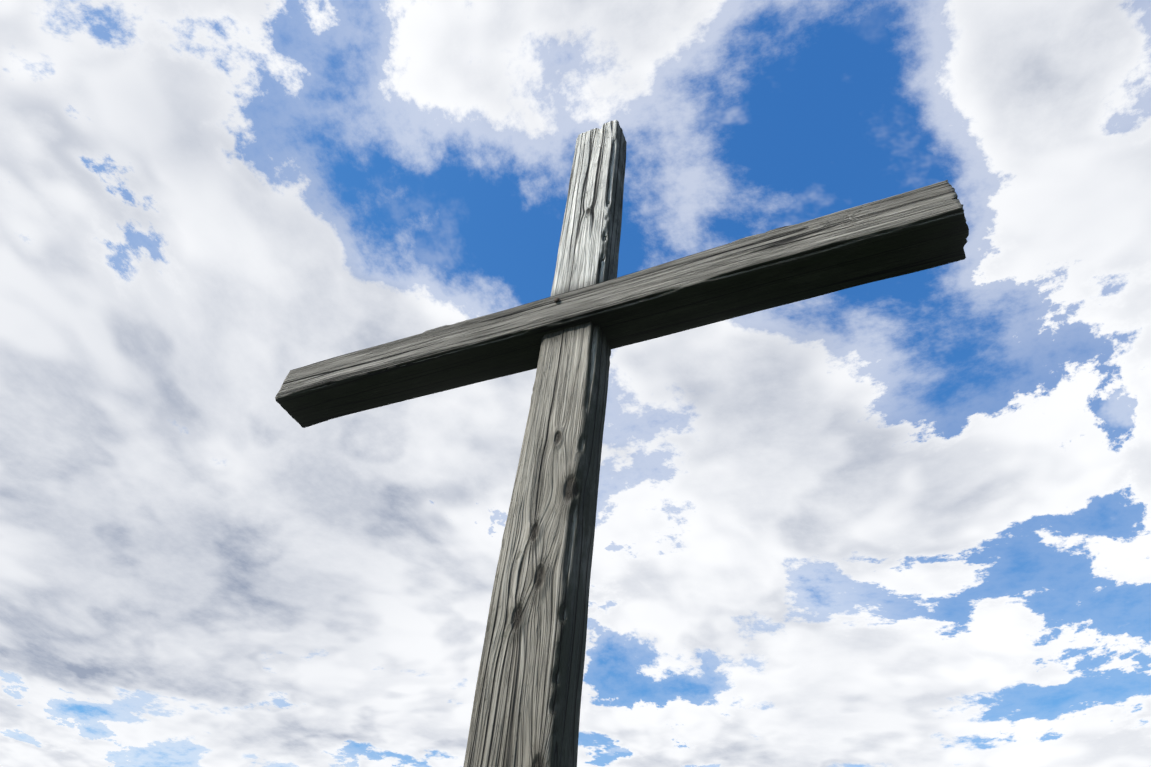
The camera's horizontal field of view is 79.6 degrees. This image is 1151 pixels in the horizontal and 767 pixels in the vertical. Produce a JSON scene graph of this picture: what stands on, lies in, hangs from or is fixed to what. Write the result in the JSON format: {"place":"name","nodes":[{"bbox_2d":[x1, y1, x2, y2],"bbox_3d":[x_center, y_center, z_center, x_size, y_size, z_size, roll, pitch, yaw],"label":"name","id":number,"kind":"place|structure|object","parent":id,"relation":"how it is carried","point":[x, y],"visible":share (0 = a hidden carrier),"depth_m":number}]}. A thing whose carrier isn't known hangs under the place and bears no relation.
{"place":"outdoors","nodes":[
{"label":"outdoors","id":0,"kind":"place"},
{"bbox_2d":[0,0,1150,766],"label":"sky","id":1,"kind":"structure","parent":0,"point":[903,520]},
{"bbox_3d":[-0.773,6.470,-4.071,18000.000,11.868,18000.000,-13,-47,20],"label":"ground","id":2,"kind":"structure","parent":0,"visible":0},
{"bbox_2d":[463,120,626,766],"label":"cross post","id":3,"kind":"object","parent":2,"relation":"on","point":[526,704],"visible":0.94,"depth_m":1.68},
{"bbox_2d":[275,180,968,427],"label":"cross beam","id":4,"kind":"structure","parent":3,"relation":"attached to","point":[918,229],"depth_m":2.09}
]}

